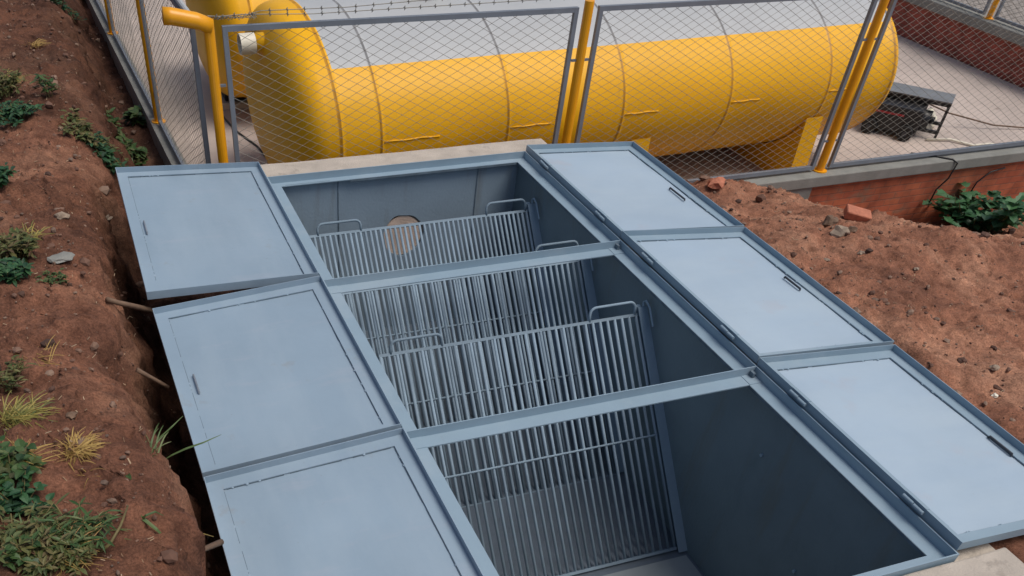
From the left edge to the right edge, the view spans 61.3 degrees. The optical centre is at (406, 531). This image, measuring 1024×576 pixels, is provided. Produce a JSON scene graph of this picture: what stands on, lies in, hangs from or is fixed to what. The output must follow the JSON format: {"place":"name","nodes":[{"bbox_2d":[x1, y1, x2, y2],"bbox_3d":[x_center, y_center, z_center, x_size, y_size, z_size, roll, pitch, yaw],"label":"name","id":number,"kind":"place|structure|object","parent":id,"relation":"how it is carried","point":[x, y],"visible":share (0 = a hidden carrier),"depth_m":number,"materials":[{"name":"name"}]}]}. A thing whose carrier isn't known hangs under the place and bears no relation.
{"place":"outdoors","nodes":[
{"label":"outdoors","id":0,"kind":"place"},
{"bbox_2d":[0,0,1023,575],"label":"ground","id":1,"kind":"structure","parent":0,"point":[186,522],"depth_m":6.45,"materials":[{"name":"brown soil"}]},
{"bbox_2d":[0,162,16,187],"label":"weed","id":2,"kind":"object","parent":1,"relation":"on","point":[5,172],"visible":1,"depth_m":6.53,"materials":[{"name":"green plant"}]},
{"bbox_2d":[0,67,26,99],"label":"weed","id":3,"kind":"object","parent":1,"relation":"on","point":[7,85],"visible":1,"depth_m":8.44,"materials":[{"name":"green plant"}]},
{"bbox_2d":[0,256,34,286],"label":"weed","id":4,"kind":"object","parent":1,"relation":"on","point":[11,270],"visible":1,"depth_m":5.29,"materials":[{"name":"green plant"}]},
{"bbox_2d":[5,70,30,83],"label":"grass tuft","id":5,"kind":"object","parent":1,"relation":"on","point":[21,76],"visible":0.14,"depth_m":8.91,"materials":[{"name":"yellow plant"}]},
{"bbox_2d":[0,355,36,392],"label":"weed","id":6,"kind":"object","parent":1,"relation":"on","point":[12,376],"visible":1,"depth_m":4.47,"materials":[{"name":"green plant"}]},
{"bbox_2d":[0,227,39,261],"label":"weed","id":7,"kind":"object","parent":1,"relation":"on","point":[21,242],"visible":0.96,"depth_m":5.62,"materials":[{"name":"green plant"}]},
{"bbox_2d":[0,99,43,126],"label":"weed","id":8,"kind":"object","parent":1,"relation":"on","point":[11,112],"visible":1,"depth_m":7.95,"materials":[{"name":"green plant"}]},
{"bbox_2d":[0,435,45,487],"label":"weed","id":9,"kind":"object","parent":1,"relation":"on","point":[17,466],"visible":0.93,"depth_m":3.73,"materials":[{"name":"green plant"}]},
{"bbox_2d":[0,530,51,574],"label":"weed","id":10,"kind":"object","parent":1,"relation":"on","point":[12,549],"visible":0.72,"depth_m":3.32,"materials":[{"name":"green plant"}]},
{"bbox_2d":[0,501,52,543],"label":"grass tuft","id":11,"kind":"object","parent":1,"relation":"on","point":[28,530],"visible":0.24,"depth_m":3.55,"materials":[{"name":"green plant"}]},
{"bbox_2d":[0,466,54,519],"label":"weed","id":12,"kind":"object","parent":1,"relation":"on","point":[12,499],"visible":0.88,"depth_m":3.61,"materials":[{"name":"green plant"}]},
{"bbox_2d":[0,390,60,435],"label":"grass tuft","id":13,"kind":"object","parent":1,"relation":"on","point":[20,414],"visible":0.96,"depth_m":4.20,"materials":[{"name":"yellow plant"}]},
{"bbox_2d":[2,437,64,469],"bbox_3d":[-1.726,-0.343,3.818,0.380,0.060,0.332,-12,47,-15],"label":"grass tuft","id":14,"kind":"object","parent":1,"relation":"on","point":[12,442],"visible":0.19,"depth_m":3.85,"materials":[{"name":"plant"}]},
{"bbox_2d":[21,38,46,47],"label":"grass tuft","id":15,"kind":"object","parent":1,"relation":"on","point":[38,43],"visible":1,"depth_m":10.28,"materials":[{"name":"plant"}]},
{"bbox_2d":[5,334,63,365],"bbox_3d":[-2.055,-0.974,4.738,0.356,0.038,0.406,13,46,9],"label":"grass tuft","id":16,"kind":"object","parent":1,"relation":"on","point":[50,355],"visible":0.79,"depth_m":4.74,"materials":[{"name":"plant"}]},
{"bbox_2d":[22,220,53,239],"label":"grass tuft","id":17,"kind":"object","parent":1,"relation":"on","point":[35,234],"visible":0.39,"depth_m":5.99,"materials":[{"name":"yellow plant"}]},
{"bbox_2d":[0,500,76,574],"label":"weed","id":18,"kind":"object","parent":1,"relation":"on","point":[12,527],"visible":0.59,"depth_m":3.44,"materials":[{"name":"green plant"}]},
{"bbox_2d":[30,74,57,97],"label":"weed","id":19,"kind":"object","parent":1,"relation":"on","point":[44,82],"visible":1,"depth_m":8.49,"materials":[{"name":"green plant"}]},
{"bbox_2d":[35,268,68,284],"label":"weed","id":20,"kind":"object","parent":1,"relation":"on","point":[61,277],"visible":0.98,"depth_m":5.40,"materials":[{"name":"green plant"}]},
{"bbox_2d":[1,514,105,575],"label":"weed","id":21,"kind":"object","parent":1,"relation":"on","point":[55,561],"visible":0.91,"depth_m":3.36,"materials":[{"name":"green plant"}]},
{"bbox_2d":[47,251,74,263],"bbox_3d":[-2.293,-1.825,5.675,0.183,0.033,0.117,-12,47,-15],"label":"rock","id":22,"kind":"object","parent":1,"relation":"on","point":[63,256],"visible":1,"depth_m":5.66,"materials":[{"name":"stone"}]},
{"bbox_2d":[54,211,69,219],"bbox_3d":[-2.576,-2.368,6.387,0.120,0.046,0.068,-12,47,-15],"label":"rock","id":23,"kind":"object","parent":1,"relation":"on","point":[61,215],"visible":1,"depth_m":6.37,"materials":[{"name":"stone"}]},
{"bbox_2d":[13,521,116,575],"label":"grass tuft","id":24,"kind":"object","parent":1,"relation":"on","point":[66,564],"visible":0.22,"depth_m":3.41,"materials":[{"name":"plant"}]},
{"bbox_2d":[50,0,85,22],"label":"weed","id":25,"kind":"object","parent":1,"relation":"on","point":[63,7],"visible":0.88,"depth_m":12.16,"materials":[{"name":"green plant"}]},
{"bbox_2d":[66,411,77,418],"bbox_3d":[-1.663,-0.580,4.242,0.058,0.027,0.049,10,46,7],"label":"rock","id":26,"kind":"object","parent":1,"relation":"on","point":[71,415],"visible":1,"depth_m":4.24,"materials":[{"name":"brown stone"}]},
{"bbox_2d":[45,427,105,471],"bbox_3d":[-1.532,-0.383,3.982,0.270,0.049,0.313,5,45,2],"label":"grass tuft","id":27,"kind":"object","parent":1,"relation":"on","point":[81,450],"visible":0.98,"depth_m":3.99,"materials":[{"name":"plant"}]},
{"bbox_2d":[32,492,123,561],"bbox_3d":[-1.333,-0.015,3.497,0.354,0.157,0.377,-12,47,-15],"label":"weed","id":28,"kind":"object","parent":1,"relation":"on","point":[86,520],"visible":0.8,"depth_m":3.48,"materials":[{"name":"green plant"}]},
{"bbox_2d":[73,468,105,487],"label":"grass tuft","id":29,"kind":"object","parent":1,"relation":"on","point":[90,470],"visible":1,"depth_m":3.88,"materials":[{"name":"plant"}]},
{"bbox_2d":[59,108,128,160],"bbox_3d":[-2.948,-3.683,8.067,0.570,0.442,0.584,-4,46,-7],"label":"weed","id":30,"kind":"object","parent":1,"relation":"on","point":[70,128],"visible":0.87,"depth_m":7.99,"materials":[{"name":"green plant"}]},
{"bbox_2d":[78,128,128,174],"bbox_3d":[-2.809,-3.505,8.065,0.474,0.532,0.465,-12,47,-15],"label":"weed","id":31,"kind":"object","parent":1,"relation":"on","point":[106,153],"visible":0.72,"depth_m":7.99,"materials":[{"name":"green plant"}]},
{"bbox_2d":[97,505,128,552],"bbox_3d":[-1.202,-0.002,3.561,0.070,0.091,0.262,17,47,13],"label":"stem","id":32,"kind":"object","parent":1,"relation":"on","point":[115,534],"visible":0.74,"depth_m":3.50,"materials":[{"name":"plant"}]},
{"bbox_2d":[99,511,129,539],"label":"grass tuft","id":33,"kind":"object","parent":1,"relation":"on","point":[115,529],"visible":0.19,"depth_m":3.60,"materials":[{"name":"plant"}]},
{"bbox_2d":[104,107,149,165],"bbox_3d":[-3.317,-4.539,9.832,0.651,0.627,0.639,-12,47,-15],"label":"weed","id":34,"kind":"object","parent":1,"relation":"on","point":[139,155],"visible":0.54,"depth_m":9.94,"materials":[{"name":"green plant"}]},
{"bbox_2d":[105,297,152,313],"bbox_3d":[-1.865,-1.532,5.796,0.041,0.269,0.363,31,51,25],"label":"stick","id":35,"kind":"object","parent":1,"relation":"on","point":[130,305],"visible":0.88,"depth_m":5.77,"materials":[{"name":"brown wood"}]},
{"bbox_2d":[120,105,146,126],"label":"weed","id":36,"kind":"object","parent":1,"relation":"on","point":[131,113],"visible":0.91,"depth_m":10.88,"materials":[{"name":"green plant"}]},
{"bbox_2d":[85,0,186,164],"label":"concrete curb","id":37,"kind":"structure","parent":1,"relation":"on","point":[161,143],"depth_m":11.47,"materials":[{"name":"concrete"}]},
{"bbox_2d":[95,0,210,164],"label":"chain link fence","id":38,"kind":"object","parent":37,"relation":"on","point":[153,100],"visible":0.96,"depth_m":9.49,"materials":[{"name":"grey metal"}]},
{"bbox_2d":[141,515,160,533],"bbox_3d":[-1.128,0.018,3.796,0.214,0.243,0.069,16,47,12],"label":"weed sprout","id":39,"kind":"object","parent":1,"relation":"on","point":[149,523],"visible":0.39,"depth_m":3.71,"materials":[{"name":"green plant"}]},
{"bbox_2d":[135,368,169,388],"bbox_3d":[-1.574,-0.953,5.307,0.188,0.161,0.038,-4,46,-8],"label":"stick","id":40,"kind":"object","parent":1,"relation":"on","point":[149,376],"visible":1,"depth_m":5.30,"materials":[{"name":"brown wood"}]},
{"bbox_2d":[142,511,163,518],"bbox_3d":[-1.111,-0.062,3.707,0.114,0.043,0.028,-12,47,-15],"label":"weed sprout","id":41,"kind":"object","parent":1,"relation":"on","point":[147,514],"visible":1,"depth_m":3.70,"materials":[{"name":"green plant"}]},
{"bbox_2d":[146,423,168,456],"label":"grass tuft","id":42,"kind":"object","parent":1,"relation":"on","point":[155,446],"visible":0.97,"depth_m":4.32,"materials":[{"name":"green plant"}]},
{"bbox_2d":[158,416,182,439],"bbox_3d":[-1.263,-0.516,4.515,0.219,0.121,0.039,-26,52,-26],"label":"grass blade","id":43,"kind":"object","parent":1,"relation":"on","point":[169,429],"visible":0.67,"depth_m":4.49,"materials":[{"name":"green plant"}]},
{"bbox_2d":[166,435,219,458],"bbox_3d":[-1.128,-0.422,4.479,0.336,0.131,0.044,-9,47,-12],"label":"weed sprout","id":44,"kind":"object","parent":1,"relation":"on","point":[190,447],"visible":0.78,"depth_m":4.45,"materials":[{"name":"green plant"}]},
{"bbox_2d":[205,539,223,551],"bbox_3d":[-0.982,0.096,4.050,0.040,0.192,0.344,22,48,18],"label":"stick","id":45,"kind":"object","parent":1,"relation":"on","point":[215,544],"visible":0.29,"depth_m":4.15,"materials":[{"name":"brown wood"}]},
{"bbox_2d":[0,45,1020,575],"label":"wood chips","id":46,"kind":"object","parent":1,"relation":"on","point":[138,327],"visible":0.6,"depth_m":6.58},
{"bbox_2d":[0,0,1023,575],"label":"pebbles","id":47,"kind":"object","parent":1,"relation":"on","point":[168,556],"visible":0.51,"depth_m":6.53,"materials":[{"name":"brown stone"}]},
{"bbox_2d":[115,139,1023,575],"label":"screening chamber","id":48,"kind":"object","parent":1,"relation":"on","point":[807,425],"visible":0.97,"depth_m":5.89,"materials":[{"name":"paint"}]},
{"bbox_2d":[309,198,558,428],"bbox_3d":[0.324,-1.879,7.627,2.105,1.480,1.276,-12,47,-15],"label":"bar screen","id":49,"kind":"object","parent":48,"relation":"on","point":[414,225],"visible":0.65,"depth_m":7.65,"materials":[{"name":"paint"}]},
{"bbox_2d":[342,240,615,507],"bbox_3d":[0.657,-1.230,6.921,2.110,1.538,1.290,-12,47,-15],"label":"bar screen","id":50,"kind":"object","parent":48,"relation":"on","point":[427,400],"visible":0.53,"depth_m":6.97,"materials":[{"name":"paint"}]},
{"bbox_2d":[378,301,676,575],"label":"bar screen","id":51,"kind":"object","parent":48,"relation":"on","point":[547,456],"visible":0.97,"depth_m":6.35,"materials":[{"name":"paint"}]},
{"bbox_2d":[707,177,725,188],"bbox_3d":[3.300,-3.719,9.079,0.180,0.100,0.189,11,46,7],"label":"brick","id":52,"kind":"object","parent":1,"relation":"on","point":[716,183],"visible":1,"depth_m":9.04,"materials":[{"name":"brick"}]},
{"bbox_2d":[822,215,837,225],"bbox_3d":[3.780,-2.772,7.608,0.151,0.087,0.118,5,45,1],"label":"rock","id":53,"kind":"object","parent":1,"relation":"on","point":[829,220],"visible":0.97,"depth_m":7.58,"materials":[{"name":"brown stone"}]},
{"bbox_2d":[830,225,849,237],"bbox_3d":[3.773,-2.602,7.393,0.152,0.079,0.162,33,52,26],"label":"rock","id":54,"kind":"object","parent":1,"relation":"on","point":[837,231],"visible":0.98,"depth_m":7.37,"materials":[{"name":"stone"}]},
{"bbox_2d":[848,226,857,232],"bbox_3d":[3.854,-2.617,7.387,0.100,0.049,0.076,-12,47,-15],"label":"rock","id":55,"kind":"object","parent":1,"relation":"on","point":[853,229],"visible":0.97,"depth_m":7.37,"materials":[{"name":"brown stone"}]},
{"bbox_2d":[843,204,871,221],"bbox_3d":[4.340,-3.050,8.225,0.247,0.085,0.132,15,60,-3],"label":"broken brick","id":56,"kind":"object","parent":1,"relation":"on","point":[854,213],"visible":0.89,"depth_m":8.19,"materials":[{"name":"orange brick"}]},
{"bbox_2d":[730,145,1023,223],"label":"brick wall","id":57,"kind":"structure","parent":1,"relation":"on","point":[903,188],"depth_m":10.77,"materials":[{"name":"brick"}]},
{"bbox_2d":[162,0,1023,182],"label":"chain link fence","id":58,"kind":"object","parent":57,"relation":"on","point":[183,18],"visible":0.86,"depth_m":8.46,"materials":[{"name":"grey metal"}]},
{"bbox_2d":[911,152,957,202],"bbox_3d":[6.610,-4.484,10.891,0.580,0.574,0.123,16,47,12],"label":"cable","id":59,"kind":"object","parent":57,"relation":"on","point":[938,187],"visible":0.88,"depth_m":10.76,"materials":[{"name":"black rubber"}]},
{"bbox_2d":[971,167,1005,191],"bbox_3d":[7.564,-4.566,11.148,0.400,0.341,0.030,-11,47,-14],"label":"cable","id":60,"kind":"object","parent":57,"relation":"attached to","point":[986,175],"visible":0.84,"depth_m":11.07,"materials":[{"name":"black rubber"}]},
{"bbox_2d":[922,181,1023,234],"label":"shrub","id":61,"kind":"object","parent":1,"relation":"on","point":[963,210],"depth_m":10.78,"materials":[{"name":"green plant"}]},
{"bbox_2d":[989,364,999,370],"bbox_3d":[4.174,-1.166,6.055,0.072,0.027,0.059,-12,47,-15],"label":"rock","id":62,"kind":"object","parent":1,"relation":"on","point":[995,367],"visible":1,"depth_m":6.04,"materials":[{"name":"stone"}]},
{"bbox_2d":[102,0,1023,179],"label":"yard floor","id":63,"kind":"structure","parent":0,"point":[988,131],"depth_m":12.94,"materials":[{"name":"grey concrete"}]},
{"bbox_2d":[185,0,267,97],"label":"storage tank","id":64,"kind":"object","parent":63,"relation":"on","point":[217,7],"visible":0.13,"depth_m":10.96,"materials":[{"name":"yellow metal"}]},
{"bbox_2d":[221,92,246,100],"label":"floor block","id":65,"kind":"structure","parent":63,"relation":"on","point":[226,97],"depth_m":12.49,"materials":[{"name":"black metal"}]},
{"bbox_2d":[222,101,248,109],"bbox_3d":[-2.500,-6.123,12.293,0.550,0.060,0.080,-12,47,-15],"label":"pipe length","id":66,"kind":"object","parent":63,"relation":"on","point":[238,106],"depth_m":12.28,"materials":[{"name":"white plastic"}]},
{"bbox_2d":[224,117,264,156],"bbox_3d":[-1.976,-5.067,11.305,0.093,0.024,3.343,-20,50,-22],"label":"cable","id":67,"kind":"object","parent":63,"relation":"on","point":[242,135],"visible":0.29,"depth_m":11.51,"materials":[{"name":"black rubber"}]},
{"bbox_2d":[237,0,898,170],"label":"storage tank","id":68,"kind":"object","parent":63,"relation":"on","point":[281,15],"visible":0.7,"depth_m":9.33,"materials":[{"name":"yellow metal"}]},
{"bbox_2d":[861,82,955,141],"bbox_3d":[7.358,-6.158,12.584,1.050,0.515,0.830,24,49,20],"label":"generator cart","id":69,"kind":"object","parent":63,"relation":"on","point":[895,99],"visible":0.79,"depth_m":12.42,"materials":[{"name":"grey metal"}]},
{"bbox_2d":[926,107,936,129],"bbox_3d":[7.859,-6.236,12.869,0.334,0.252,0.287,-12,47,-15],"label":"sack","id":70,"kind":"object","parent":63,"relation":"on","point":[928,125],"visible":0.23,"depth_m":12.84,"materials":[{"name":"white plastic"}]},
{"bbox_2d":[887,0,1023,88],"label":"brick wall","id":71,"kind":"structure","parent":63,"relation":"on","point":[966,31],"depth_m":15.18,"materials":[{"name":"brick"}]},
{"bbox_2d":[945,0,1023,29],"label":"chain link fence","id":72,"kind":"object","parent":71,"relation":"on","point":[991,10],"visible":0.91,"depth_m":14.70,"materials":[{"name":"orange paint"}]},
{"bbox_2d":[925,138,994,145],"bbox_3d":[8.181,-5.674,12.474,1.146,0.056,0.139,11,46,8],"label":"hose","id":73,"kind":"object","parent":63,"relation":"on","point":[949,139],"visible":0.61,"depth_m":12.51,"materials":[{"name":"white plastic"}]},
{"bbox_2d":[929,104,1023,127],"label":"rope","id":74,"kind":"object","parent":63,"relation":"on","point":[975,119],"visible":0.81,"depth_m":12.90,"materials":[{"name":"black rubber"}]},
{"bbox_2d":[957,0,1023,25],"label":"gravel ground","id":75,"kind":"structure","parent":0,"point":[1015,2],"depth_m":15.83,"materials":[{"name":"grey gravel"}]}
]}

